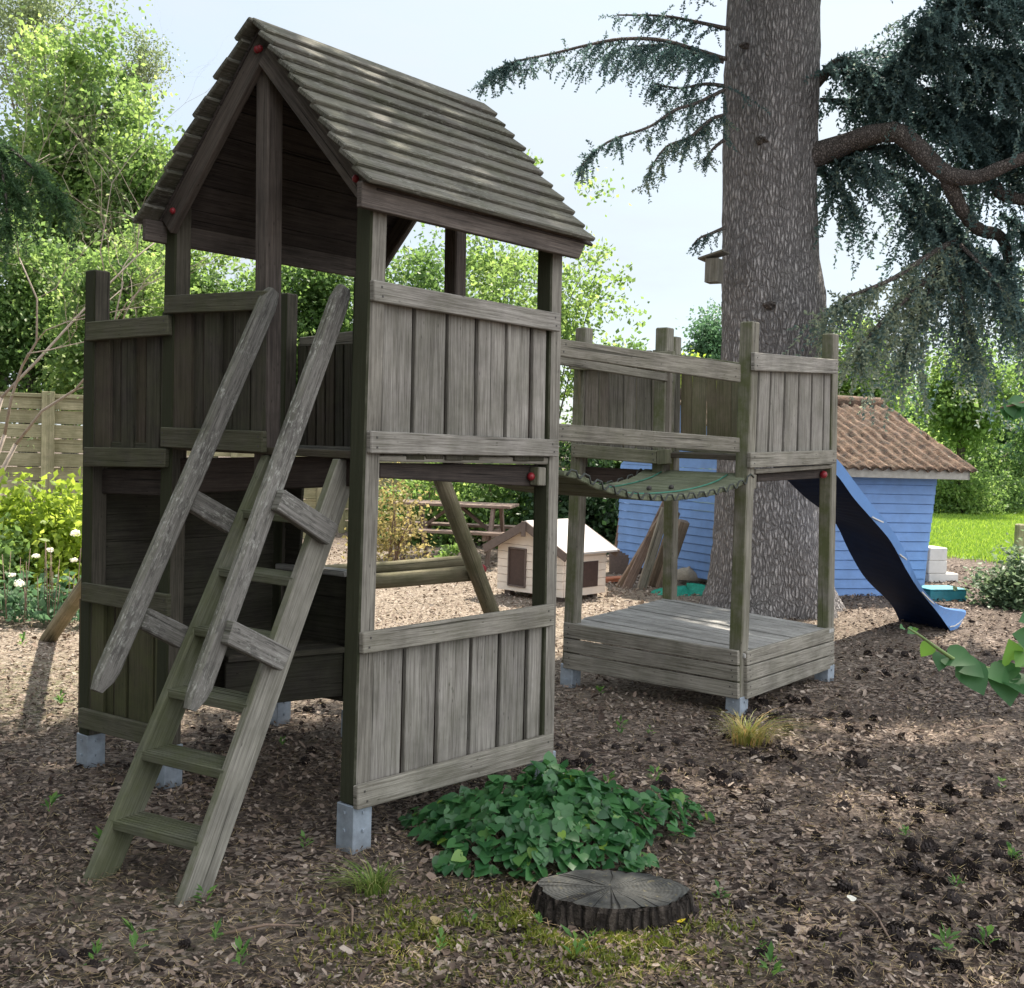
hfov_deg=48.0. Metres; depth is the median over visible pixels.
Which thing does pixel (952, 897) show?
pine cone
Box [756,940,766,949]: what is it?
weed
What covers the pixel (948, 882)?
pine cone
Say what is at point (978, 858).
pine cone
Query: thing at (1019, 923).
pine cone
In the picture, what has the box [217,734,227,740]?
pine cone
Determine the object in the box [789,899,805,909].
pine cone
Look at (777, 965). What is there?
weed
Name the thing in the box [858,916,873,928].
pine cone
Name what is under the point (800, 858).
pine cone
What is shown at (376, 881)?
grass tuft
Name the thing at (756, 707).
pine cone
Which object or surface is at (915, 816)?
pine cone
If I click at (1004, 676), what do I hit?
leafy branch
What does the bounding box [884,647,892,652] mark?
pine cone
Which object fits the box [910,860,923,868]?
pine cone
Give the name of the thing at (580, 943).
weed
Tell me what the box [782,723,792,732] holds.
pine cone
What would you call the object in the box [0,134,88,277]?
spruce tree
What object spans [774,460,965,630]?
slide
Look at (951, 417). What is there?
maple tree
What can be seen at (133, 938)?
weed
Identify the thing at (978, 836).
pine cone
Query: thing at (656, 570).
plank
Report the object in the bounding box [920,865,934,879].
pine cone
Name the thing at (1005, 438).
hazel tree
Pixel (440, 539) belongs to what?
laurel shrub
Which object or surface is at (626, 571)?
plank
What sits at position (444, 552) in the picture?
fern plant
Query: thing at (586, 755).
pine cone
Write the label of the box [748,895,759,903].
pine cone
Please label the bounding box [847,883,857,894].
pine cone
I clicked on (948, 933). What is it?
weed
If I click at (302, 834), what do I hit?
weed
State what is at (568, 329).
lime sapling
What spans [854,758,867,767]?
pine cone
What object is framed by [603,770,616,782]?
weed
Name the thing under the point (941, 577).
white block
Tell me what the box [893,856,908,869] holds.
pine cone
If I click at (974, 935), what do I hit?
pine cone
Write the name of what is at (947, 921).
pine cone
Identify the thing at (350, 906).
fallen twig
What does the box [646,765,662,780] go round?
weed
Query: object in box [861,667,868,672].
pine cone
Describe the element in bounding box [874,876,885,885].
pine cone
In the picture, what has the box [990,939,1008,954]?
pine cone
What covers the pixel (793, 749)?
pine cone
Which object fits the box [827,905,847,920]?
pine cone
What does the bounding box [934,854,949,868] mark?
pine cone
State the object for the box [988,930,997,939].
pine cone
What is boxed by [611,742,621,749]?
pine cone
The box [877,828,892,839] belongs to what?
pine cone
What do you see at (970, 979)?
pine cone
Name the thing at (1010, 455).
flowering hedge
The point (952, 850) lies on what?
pine cone
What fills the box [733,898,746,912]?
pine cone
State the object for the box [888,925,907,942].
pine cone
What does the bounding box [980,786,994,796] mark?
pine cone
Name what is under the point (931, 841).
pine cone
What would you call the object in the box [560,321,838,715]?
play platform
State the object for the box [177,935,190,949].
pine cone
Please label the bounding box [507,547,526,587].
doorway
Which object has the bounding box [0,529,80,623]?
hydrangea
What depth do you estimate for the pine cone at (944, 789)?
5.32 m
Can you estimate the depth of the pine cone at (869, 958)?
3.55 m
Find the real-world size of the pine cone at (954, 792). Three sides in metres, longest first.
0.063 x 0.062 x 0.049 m
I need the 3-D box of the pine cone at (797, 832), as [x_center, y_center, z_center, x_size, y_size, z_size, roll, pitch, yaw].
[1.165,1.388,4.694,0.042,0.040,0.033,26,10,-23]
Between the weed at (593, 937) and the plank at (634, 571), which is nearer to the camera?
the weed at (593, 937)
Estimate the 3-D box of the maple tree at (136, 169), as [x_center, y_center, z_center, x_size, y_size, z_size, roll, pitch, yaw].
[-7.803,-4.106,23.767,3.344,8.880,3.285,2,3,0]
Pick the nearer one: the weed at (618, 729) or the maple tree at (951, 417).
the weed at (618, 729)
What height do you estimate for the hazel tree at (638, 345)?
3.698 m
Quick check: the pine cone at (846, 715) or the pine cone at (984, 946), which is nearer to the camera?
the pine cone at (984, 946)
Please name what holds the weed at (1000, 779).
on the wood chips
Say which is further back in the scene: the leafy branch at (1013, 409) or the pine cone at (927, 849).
the pine cone at (927, 849)
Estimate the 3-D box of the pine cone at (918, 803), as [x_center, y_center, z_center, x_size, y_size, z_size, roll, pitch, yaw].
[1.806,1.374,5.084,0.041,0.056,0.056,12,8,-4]
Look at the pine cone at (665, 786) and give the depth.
5.29 m
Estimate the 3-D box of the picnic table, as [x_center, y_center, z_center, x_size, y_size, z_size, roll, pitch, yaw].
[-0.745,0.518,15.152,1.559,0.809,1.514,2,3,10]
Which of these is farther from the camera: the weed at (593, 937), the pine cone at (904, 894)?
the pine cone at (904, 894)
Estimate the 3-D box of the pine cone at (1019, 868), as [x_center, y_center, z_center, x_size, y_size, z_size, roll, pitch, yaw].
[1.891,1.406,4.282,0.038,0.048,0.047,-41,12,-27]
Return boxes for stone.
[677,566,703,580]
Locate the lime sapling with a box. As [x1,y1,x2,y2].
[471,149,651,469]
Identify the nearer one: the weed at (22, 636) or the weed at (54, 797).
the weed at (54, 797)
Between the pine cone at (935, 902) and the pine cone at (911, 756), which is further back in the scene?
the pine cone at (911, 756)
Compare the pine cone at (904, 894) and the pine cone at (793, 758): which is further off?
the pine cone at (793, 758)
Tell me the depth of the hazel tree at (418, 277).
20.65 m
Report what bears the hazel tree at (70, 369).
on the ground at (236, 879)
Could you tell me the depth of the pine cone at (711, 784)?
5.34 m
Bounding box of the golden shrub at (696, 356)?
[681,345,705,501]
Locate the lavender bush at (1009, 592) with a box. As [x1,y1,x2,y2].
[952,530,1023,612]
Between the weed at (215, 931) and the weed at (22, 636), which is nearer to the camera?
the weed at (215, 931)
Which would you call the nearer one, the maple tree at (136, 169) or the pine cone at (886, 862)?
the pine cone at (886, 862)
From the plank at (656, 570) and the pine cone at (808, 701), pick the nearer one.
the pine cone at (808, 701)
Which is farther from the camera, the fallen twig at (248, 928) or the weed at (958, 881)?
the weed at (958, 881)
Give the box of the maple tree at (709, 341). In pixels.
[675,297,721,359]
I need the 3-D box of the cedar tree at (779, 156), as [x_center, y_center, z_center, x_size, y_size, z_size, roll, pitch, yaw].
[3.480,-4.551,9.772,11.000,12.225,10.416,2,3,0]
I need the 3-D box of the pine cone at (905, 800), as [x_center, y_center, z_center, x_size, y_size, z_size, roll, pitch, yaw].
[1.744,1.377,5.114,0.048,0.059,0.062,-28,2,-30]
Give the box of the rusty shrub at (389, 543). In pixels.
[337,462,437,561]
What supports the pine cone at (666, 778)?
on the ground at (236, 879)
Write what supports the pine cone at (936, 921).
on the ground at (236, 879)
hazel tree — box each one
[0,193,96,509]
[6,201,205,467]
[128,240,310,456]
[246,265,388,499]
[335,223,479,498]
[440,233,565,488]
[562,331,710,499]
[897,370,993,461]
[980,364,1023,457]
[991,267,1023,458]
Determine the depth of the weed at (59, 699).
6.76 m
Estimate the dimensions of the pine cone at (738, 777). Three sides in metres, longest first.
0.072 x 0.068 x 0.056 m
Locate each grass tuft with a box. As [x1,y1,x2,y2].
[308,852,406,899]
[699,707,847,747]
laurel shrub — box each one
[377,462,485,546]
[431,463,532,547]
[497,441,628,554]
[562,444,659,544]
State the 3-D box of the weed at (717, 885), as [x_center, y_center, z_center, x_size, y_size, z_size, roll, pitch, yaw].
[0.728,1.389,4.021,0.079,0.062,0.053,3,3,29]
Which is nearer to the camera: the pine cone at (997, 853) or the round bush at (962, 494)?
the pine cone at (997, 853)
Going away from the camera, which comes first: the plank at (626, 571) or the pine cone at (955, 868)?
the pine cone at (955, 868)
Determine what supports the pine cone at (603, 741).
on the ground at (236, 879)
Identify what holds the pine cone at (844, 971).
on the ground at (236, 879)
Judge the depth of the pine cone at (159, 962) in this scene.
3.42 m
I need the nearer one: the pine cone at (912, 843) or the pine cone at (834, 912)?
the pine cone at (834, 912)
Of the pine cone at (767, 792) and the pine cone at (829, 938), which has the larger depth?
the pine cone at (767, 792)
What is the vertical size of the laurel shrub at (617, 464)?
2.353 m
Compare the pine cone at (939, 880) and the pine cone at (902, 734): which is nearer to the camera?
the pine cone at (939, 880)
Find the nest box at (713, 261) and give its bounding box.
[698,249,728,283]
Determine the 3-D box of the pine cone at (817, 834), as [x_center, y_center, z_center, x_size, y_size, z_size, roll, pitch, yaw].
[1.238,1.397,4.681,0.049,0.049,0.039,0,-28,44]
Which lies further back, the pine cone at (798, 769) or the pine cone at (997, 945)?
the pine cone at (798, 769)
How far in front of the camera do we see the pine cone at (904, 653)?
8.66 m
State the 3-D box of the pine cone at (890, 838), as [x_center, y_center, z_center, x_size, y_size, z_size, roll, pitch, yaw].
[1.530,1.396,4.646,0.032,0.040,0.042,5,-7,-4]
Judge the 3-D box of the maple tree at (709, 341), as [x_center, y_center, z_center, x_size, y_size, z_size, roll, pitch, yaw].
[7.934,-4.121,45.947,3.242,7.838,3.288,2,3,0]
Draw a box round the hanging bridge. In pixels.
[493,339,753,500]
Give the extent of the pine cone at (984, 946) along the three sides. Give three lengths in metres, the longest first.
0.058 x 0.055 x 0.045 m
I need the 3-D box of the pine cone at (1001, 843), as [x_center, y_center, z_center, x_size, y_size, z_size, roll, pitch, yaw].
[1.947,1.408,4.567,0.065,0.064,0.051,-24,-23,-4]
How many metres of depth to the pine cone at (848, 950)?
3.65 m
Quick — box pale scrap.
[847,895,856,900]
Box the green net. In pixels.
[651,583,705,595]
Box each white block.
[925,572,957,581]
[926,560,946,572]
[927,546,946,560]
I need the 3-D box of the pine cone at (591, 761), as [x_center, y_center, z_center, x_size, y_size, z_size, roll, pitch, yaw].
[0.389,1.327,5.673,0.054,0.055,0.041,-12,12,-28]
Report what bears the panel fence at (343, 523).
on the ground at (236, 879)
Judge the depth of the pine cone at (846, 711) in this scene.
6.80 m
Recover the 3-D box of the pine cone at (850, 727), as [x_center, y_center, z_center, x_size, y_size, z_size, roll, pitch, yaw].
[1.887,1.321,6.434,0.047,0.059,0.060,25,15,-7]
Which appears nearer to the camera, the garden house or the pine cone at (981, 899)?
the pine cone at (981, 899)
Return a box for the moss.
[216,870,894,987]
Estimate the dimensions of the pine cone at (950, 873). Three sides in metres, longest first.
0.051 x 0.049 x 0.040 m
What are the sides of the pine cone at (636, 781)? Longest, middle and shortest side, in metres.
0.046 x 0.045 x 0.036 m
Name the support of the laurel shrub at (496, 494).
on the ground at (236, 879)
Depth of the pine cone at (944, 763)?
5.80 m
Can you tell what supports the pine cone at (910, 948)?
on the ground at (236, 879)
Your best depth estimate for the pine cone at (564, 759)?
5.64 m
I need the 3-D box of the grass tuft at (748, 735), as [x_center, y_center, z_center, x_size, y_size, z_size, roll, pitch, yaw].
[1.348,1.262,6.038,0.774,0.145,0.726,2,3,0]
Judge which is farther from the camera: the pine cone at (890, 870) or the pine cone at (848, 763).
the pine cone at (848, 763)
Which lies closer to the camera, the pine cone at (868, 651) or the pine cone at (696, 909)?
the pine cone at (696, 909)
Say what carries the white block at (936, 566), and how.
on the white block at (941, 577)
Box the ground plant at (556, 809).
[398,751,714,881]
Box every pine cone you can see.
[50,947,69,963]
[76,948,95,960]
[87,959,102,974]
[149,958,167,972]
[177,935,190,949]
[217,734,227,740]
[294,928,304,936]
[300,756,309,764]
[305,707,315,712]
[305,746,317,753]
[396,947,407,957]
[554,743,562,749]
[559,757,569,767]
[567,760,578,767]
[579,751,590,758]
[586,758,595,764]
[599,739,607,744]
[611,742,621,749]
[633,779,641,785]
[636,744,643,751]
[658,774,671,783]
[658,780,669,789]
[662,764,671,771]
[672,737,680,744]
[685,759,695,766]
[693,905,698,914]
[707,714,718,720]
[707,780,715,786]
[714,774,726,783]
[717,769,729,777]
[720,779,732,787]
[728,778,737,787]
[731,771,743,782]
[733,753,739,760]
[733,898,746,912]
[738,785,749,793]
[745,708,754,714]
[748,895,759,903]
[749,749,759,758]
[749,947,765,960]
[753,705,760,710]
[756,948,773,961]
[758,698,768,705]
[760,803,770,812]
[761,790,772,798]
[761,938,774,949]
[763,757,771,762]
[766,712,776,719]
[768,880,781,892]
[769,755,777,762]
[775,897,789,907]
[781,924,795,936]
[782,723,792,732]
[786,745,796,753]
[787,754,797,760]
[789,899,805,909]
[790,766,801,775]
[793,829,801,837]
[797,854,809,864]
[804,699,811,703]
[807,927,819,938]
[811,831,821,840]
[811,925,824,938]
[819,848,829,856]
[821,931,839,941]
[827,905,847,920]
[828,843,841,852]
[833,876,842,885]
[833,966,854,983]
[836,800,851,811]
[836,879,850,892]
[840,758,851,767]
[841,710,852,715]
[841,712,851,719]
[841,942,853,952]
[845,725,853,731]
[846,750,857,758]
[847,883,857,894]
[852,816,861,822]
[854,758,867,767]
[855,856,863,864]
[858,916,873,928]
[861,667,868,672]
[861,956,874,967]
[862,932,873,944]
[863,650,872,655]
[863,755,872,763]
[869,714,877,721]
[869,918,884,931]
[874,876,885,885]
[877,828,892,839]
[878,806,887,814]
[882,815,891,823]
[883,857,890,864]
[883,866,897,874]
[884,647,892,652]
[885,921,904,932]
[887,835,894,841]
[888,791,896,798]
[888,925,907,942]
[892,786,904,797]
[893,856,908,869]
[897,732,905,738]
[898,797,910,806]
[900,651,909,656]
[900,886,916,899]
[902,837,919,850]
[903,840,916,851]
[903,862,919,876]
[903,921,919,935]
[903,944,920,958]
[906,851,921,864]
[906,952,925,969]
[908,753,915,759]
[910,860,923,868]
[911,784,922,791]
[911,812,924,823]
[911,894,927,905]
[911,942,927,952]
[912,675,919,680]
[915,799,925,809]
[918,926,929,937]
[919,842,935,854]
[919,880,937,893]
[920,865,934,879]
[922,838,935,847]
[923,950,939,966]
[927,942,937,951]
[929,913,945,928]
[930,876,946,885]
[933,844,941,851]
[933,900,945,908]
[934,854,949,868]
[935,802,945,812]
[939,916,951,929]
[940,958,959,973]
[941,760,948,765]
[941,785,952,792]
[943,851,955,860]
[943,869,955,879]
[943,876,955,885]
[943,890,960,906]
[944,803,957,815]
[949,788,961,798]
[949,846,958,853]
[949,856,963,867]
[950,866,959,874]
[950,959,963,972]
[957,837,965,845]
[961,860,976,869]
[962,866,979,881]
[965,940,979,949]
[966,937,979,946]
[967,909,980,921]
[967,927,985,944]
[968,973,980,984]
[969,852,982,858]
[973,832,988,841]
[973,854,984,862]
[974,861,984,869]
[977,896,987,907]
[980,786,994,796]
[981,791,989,798]
[982,937,992,949]
[983,893,993,903]
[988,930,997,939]
[990,785,999,794]
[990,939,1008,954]
[991,848,1007,858]
[992,891,1006,901]
[994,840,1007,850]
[997,863,1014,876]
[999,821,1014,831]
[1005,855,1019,866]
[1007,918,1023,932]
[1010,904,1023,917]
[1013,865,1023,876]
[1015,874,1023,885]
[1017,964,1023,974]
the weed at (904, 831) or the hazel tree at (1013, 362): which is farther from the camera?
the hazel tree at (1013, 362)
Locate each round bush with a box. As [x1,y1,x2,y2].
[933,452,1021,515]
[975,467,1023,514]
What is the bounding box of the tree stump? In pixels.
[528,869,695,936]
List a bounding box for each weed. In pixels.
[16,632,27,645]
[39,790,60,810]
[54,689,66,703]
[84,938,107,964]
[90,826,101,848]
[122,917,156,953]
[193,884,217,902]
[209,918,224,939]
[231,936,252,964]
[279,736,285,744]
[299,830,313,847]
[435,926,447,949]
[464,902,476,919]
[533,911,542,924]
[561,924,588,953]
[582,928,603,949]
[596,683,604,693]
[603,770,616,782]
[614,715,628,732]
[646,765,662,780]
[711,879,729,898]
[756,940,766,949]
[758,941,785,975]
[899,824,910,836]
[931,922,960,951]
[948,872,965,887]
[970,924,1001,943]
[997,776,1006,787]
[1006,842,1023,858]
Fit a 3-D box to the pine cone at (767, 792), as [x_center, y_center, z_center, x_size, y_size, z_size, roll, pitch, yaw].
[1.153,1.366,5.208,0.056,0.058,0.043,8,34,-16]
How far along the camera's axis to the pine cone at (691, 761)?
5.67 m
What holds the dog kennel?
on the ground at (236, 879)
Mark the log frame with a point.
(466, 565)
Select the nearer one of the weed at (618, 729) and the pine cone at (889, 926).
the pine cone at (889, 926)
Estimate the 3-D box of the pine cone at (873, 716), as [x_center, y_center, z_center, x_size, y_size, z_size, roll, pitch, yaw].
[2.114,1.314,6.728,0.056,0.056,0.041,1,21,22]
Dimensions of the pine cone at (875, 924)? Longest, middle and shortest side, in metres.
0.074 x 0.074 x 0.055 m
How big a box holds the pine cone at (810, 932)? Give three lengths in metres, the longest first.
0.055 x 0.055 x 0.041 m
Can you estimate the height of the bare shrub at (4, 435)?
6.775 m
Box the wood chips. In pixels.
[0,546,1023,987]
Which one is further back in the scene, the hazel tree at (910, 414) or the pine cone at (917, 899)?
the hazel tree at (910, 414)
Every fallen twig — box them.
[222,923,299,935]
[344,899,353,925]
[859,900,890,940]
[965,726,1000,731]
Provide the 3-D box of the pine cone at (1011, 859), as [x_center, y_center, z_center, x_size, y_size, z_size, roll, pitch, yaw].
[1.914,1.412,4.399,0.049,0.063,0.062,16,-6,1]
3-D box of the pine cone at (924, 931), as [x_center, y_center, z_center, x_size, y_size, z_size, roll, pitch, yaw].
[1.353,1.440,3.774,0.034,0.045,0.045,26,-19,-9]
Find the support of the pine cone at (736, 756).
on the ground at (236, 879)
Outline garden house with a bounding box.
[617,389,977,595]
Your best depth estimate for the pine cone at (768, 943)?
3.67 m
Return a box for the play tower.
[76,17,594,905]
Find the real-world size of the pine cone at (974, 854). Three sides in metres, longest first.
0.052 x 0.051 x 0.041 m
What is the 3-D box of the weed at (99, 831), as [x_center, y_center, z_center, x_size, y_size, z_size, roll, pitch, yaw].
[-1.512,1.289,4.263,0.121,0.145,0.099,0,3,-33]
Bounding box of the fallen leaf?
[430,916,441,923]
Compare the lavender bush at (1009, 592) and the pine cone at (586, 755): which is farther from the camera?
the lavender bush at (1009, 592)
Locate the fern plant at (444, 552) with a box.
[429,542,459,557]
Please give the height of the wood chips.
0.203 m
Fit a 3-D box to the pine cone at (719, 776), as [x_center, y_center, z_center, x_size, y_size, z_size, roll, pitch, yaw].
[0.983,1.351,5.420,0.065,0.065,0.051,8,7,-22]
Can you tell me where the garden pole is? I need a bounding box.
[614,518,619,546]
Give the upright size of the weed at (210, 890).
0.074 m
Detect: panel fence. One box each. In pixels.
[0,391,321,537]
[338,441,570,532]
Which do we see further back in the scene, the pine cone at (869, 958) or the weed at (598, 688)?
the weed at (598, 688)
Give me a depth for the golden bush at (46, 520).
10.74 m
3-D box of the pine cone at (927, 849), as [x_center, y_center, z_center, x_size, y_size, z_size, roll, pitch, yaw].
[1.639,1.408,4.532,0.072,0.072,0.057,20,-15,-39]
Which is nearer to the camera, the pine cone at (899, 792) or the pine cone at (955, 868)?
the pine cone at (955, 868)
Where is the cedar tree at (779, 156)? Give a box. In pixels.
[467,0,1023,619]
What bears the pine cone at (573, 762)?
on the ground at (236, 879)
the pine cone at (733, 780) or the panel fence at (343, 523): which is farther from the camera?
the panel fence at (343, 523)
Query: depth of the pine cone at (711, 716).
6.62 m
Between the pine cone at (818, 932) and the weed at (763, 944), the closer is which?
the weed at (763, 944)
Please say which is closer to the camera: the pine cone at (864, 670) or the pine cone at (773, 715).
the pine cone at (773, 715)
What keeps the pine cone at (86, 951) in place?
on the ground at (236, 879)
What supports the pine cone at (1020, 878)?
on the ground at (236, 879)
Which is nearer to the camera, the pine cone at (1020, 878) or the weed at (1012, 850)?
the pine cone at (1020, 878)
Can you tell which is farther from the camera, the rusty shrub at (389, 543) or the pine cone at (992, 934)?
the rusty shrub at (389, 543)
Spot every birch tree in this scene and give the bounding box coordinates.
[0,0,152,480]
[97,17,187,142]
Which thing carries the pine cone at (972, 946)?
on the ground at (236, 879)
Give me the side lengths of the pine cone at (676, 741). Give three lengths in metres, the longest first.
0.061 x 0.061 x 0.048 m
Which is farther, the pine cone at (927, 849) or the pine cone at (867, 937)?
the pine cone at (927, 849)
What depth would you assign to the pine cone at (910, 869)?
4.29 m
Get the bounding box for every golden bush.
[0,466,82,600]
[0,512,50,597]
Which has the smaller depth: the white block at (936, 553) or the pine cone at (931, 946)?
the pine cone at (931, 946)
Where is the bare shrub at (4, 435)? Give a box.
[0,3,253,478]
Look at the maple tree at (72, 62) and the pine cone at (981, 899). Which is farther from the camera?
the maple tree at (72, 62)
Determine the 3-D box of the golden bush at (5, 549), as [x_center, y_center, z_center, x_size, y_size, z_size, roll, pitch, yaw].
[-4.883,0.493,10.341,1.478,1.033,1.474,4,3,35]
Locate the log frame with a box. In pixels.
[40,481,499,641]
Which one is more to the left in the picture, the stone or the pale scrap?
the stone
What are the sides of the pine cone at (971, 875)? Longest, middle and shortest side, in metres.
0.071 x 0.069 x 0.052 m
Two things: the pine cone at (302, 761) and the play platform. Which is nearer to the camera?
the pine cone at (302, 761)
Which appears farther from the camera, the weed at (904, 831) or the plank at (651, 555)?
the plank at (651, 555)
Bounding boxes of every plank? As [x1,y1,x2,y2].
[616,515,658,586]
[622,501,663,588]
[636,507,663,589]
[648,512,679,586]
[655,519,689,587]
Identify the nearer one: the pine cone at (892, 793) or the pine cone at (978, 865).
the pine cone at (978, 865)
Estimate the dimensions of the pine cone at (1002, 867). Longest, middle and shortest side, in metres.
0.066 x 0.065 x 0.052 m
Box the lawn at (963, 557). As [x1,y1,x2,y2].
[703,502,1016,559]
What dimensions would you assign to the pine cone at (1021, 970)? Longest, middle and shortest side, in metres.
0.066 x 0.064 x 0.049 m
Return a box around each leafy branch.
[900,612,1023,706]
[1000,395,1023,422]
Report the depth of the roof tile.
13.16 m
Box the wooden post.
[1013,524,1023,552]
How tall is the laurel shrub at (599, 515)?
1.880 m
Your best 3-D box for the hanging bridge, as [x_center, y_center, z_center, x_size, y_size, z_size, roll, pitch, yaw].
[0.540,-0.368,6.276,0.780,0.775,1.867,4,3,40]
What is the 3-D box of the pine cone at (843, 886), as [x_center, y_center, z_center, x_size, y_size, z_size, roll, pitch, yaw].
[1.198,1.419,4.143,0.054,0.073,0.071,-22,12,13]
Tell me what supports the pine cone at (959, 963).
on the ground at (236, 879)
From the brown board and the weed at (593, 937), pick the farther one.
the brown board
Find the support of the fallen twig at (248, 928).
on the ground at (236, 879)
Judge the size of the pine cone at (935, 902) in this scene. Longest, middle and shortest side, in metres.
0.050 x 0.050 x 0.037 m
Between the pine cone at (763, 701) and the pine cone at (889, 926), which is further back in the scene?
the pine cone at (763, 701)
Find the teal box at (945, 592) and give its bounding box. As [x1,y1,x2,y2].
[921,585,967,600]
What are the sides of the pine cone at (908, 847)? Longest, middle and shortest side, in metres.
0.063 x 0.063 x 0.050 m
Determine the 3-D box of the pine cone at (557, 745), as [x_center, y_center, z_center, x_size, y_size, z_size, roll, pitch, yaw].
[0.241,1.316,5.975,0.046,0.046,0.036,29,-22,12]
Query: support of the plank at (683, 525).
on the ground at (236, 879)
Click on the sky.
(450, 45)
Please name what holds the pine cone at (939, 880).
on the ground at (236, 879)
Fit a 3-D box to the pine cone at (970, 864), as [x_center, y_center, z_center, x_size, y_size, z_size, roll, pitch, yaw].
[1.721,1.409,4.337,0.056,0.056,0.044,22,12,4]
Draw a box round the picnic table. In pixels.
[382,499,518,567]
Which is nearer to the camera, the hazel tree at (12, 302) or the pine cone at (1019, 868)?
the pine cone at (1019, 868)
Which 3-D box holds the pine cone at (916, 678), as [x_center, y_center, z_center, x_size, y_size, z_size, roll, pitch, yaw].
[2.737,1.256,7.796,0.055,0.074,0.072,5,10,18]
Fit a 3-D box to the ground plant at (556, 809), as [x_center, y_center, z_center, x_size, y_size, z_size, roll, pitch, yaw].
[0.250,1.248,4.582,1.318,0.344,0.828,1,3,-15]
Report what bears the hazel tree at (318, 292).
on the ground at (236, 879)
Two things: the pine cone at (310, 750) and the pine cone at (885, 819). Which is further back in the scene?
the pine cone at (310, 750)
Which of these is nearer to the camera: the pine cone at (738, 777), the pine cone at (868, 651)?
the pine cone at (738, 777)
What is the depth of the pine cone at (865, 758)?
5.80 m
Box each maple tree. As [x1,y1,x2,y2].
[0,0,178,481]
[47,63,213,294]
[675,297,721,359]
[832,311,927,429]
[897,323,1023,512]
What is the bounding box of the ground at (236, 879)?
[0,437,1023,987]
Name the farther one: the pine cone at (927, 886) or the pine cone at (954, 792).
the pine cone at (954, 792)
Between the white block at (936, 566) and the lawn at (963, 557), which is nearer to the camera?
the white block at (936, 566)
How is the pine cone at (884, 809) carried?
on the ground at (236, 879)
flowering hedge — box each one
[898,404,982,502]
[942,422,1023,505]
[987,429,1023,504]
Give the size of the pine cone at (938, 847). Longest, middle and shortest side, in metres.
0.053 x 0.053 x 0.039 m
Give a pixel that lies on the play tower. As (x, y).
(208, 579)
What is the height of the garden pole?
1.044 m
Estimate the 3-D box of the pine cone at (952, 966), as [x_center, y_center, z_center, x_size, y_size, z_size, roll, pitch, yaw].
[1.336,1.448,3.512,0.046,0.062,0.062,-20,20,-25]
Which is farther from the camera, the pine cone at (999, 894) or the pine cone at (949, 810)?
the pine cone at (949, 810)
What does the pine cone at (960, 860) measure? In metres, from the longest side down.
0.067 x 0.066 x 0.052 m
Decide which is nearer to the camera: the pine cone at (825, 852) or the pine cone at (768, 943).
the pine cone at (768, 943)
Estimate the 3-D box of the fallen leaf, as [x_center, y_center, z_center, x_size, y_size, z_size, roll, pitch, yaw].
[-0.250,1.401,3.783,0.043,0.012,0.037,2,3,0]
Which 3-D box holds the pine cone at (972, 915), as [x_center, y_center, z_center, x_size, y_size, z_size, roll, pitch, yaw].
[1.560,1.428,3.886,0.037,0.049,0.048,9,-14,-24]
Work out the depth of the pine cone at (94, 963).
3.41 m
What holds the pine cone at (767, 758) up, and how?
on the ground at (236, 879)
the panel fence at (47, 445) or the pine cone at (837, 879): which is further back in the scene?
the panel fence at (47, 445)
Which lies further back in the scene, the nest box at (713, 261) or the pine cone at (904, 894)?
the nest box at (713, 261)
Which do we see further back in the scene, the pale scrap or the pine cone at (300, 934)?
the pale scrap
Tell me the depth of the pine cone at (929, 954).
3.57 m
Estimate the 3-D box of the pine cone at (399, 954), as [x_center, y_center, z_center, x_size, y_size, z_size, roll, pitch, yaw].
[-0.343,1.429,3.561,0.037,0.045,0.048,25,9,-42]
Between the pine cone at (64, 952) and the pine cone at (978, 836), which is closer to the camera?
the pine cone at (64, 952)
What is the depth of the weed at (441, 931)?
3.58 m
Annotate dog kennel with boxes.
[482,519,619,601]
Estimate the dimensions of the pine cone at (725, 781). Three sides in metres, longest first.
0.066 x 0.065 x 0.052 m
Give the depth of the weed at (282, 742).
5.93 m
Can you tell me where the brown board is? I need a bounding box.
[609,551,642,573]
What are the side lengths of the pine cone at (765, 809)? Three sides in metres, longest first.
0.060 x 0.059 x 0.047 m
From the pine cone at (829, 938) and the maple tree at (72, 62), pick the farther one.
the maple tree at (72, 62)
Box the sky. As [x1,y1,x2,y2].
[0,0,1023,425]
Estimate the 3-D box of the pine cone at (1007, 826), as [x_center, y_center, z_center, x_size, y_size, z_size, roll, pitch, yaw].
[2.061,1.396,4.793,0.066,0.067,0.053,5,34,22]
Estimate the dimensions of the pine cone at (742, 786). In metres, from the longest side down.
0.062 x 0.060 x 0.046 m
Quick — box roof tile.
[605,576,620,579]
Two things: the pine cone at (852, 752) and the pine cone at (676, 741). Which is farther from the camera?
the pine cone at (676, 741)
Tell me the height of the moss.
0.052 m
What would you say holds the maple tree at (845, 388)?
on the lawn at (963, 557)
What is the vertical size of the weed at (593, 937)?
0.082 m
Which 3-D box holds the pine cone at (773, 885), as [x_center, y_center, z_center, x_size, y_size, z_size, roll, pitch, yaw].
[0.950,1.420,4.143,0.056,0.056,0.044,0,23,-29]

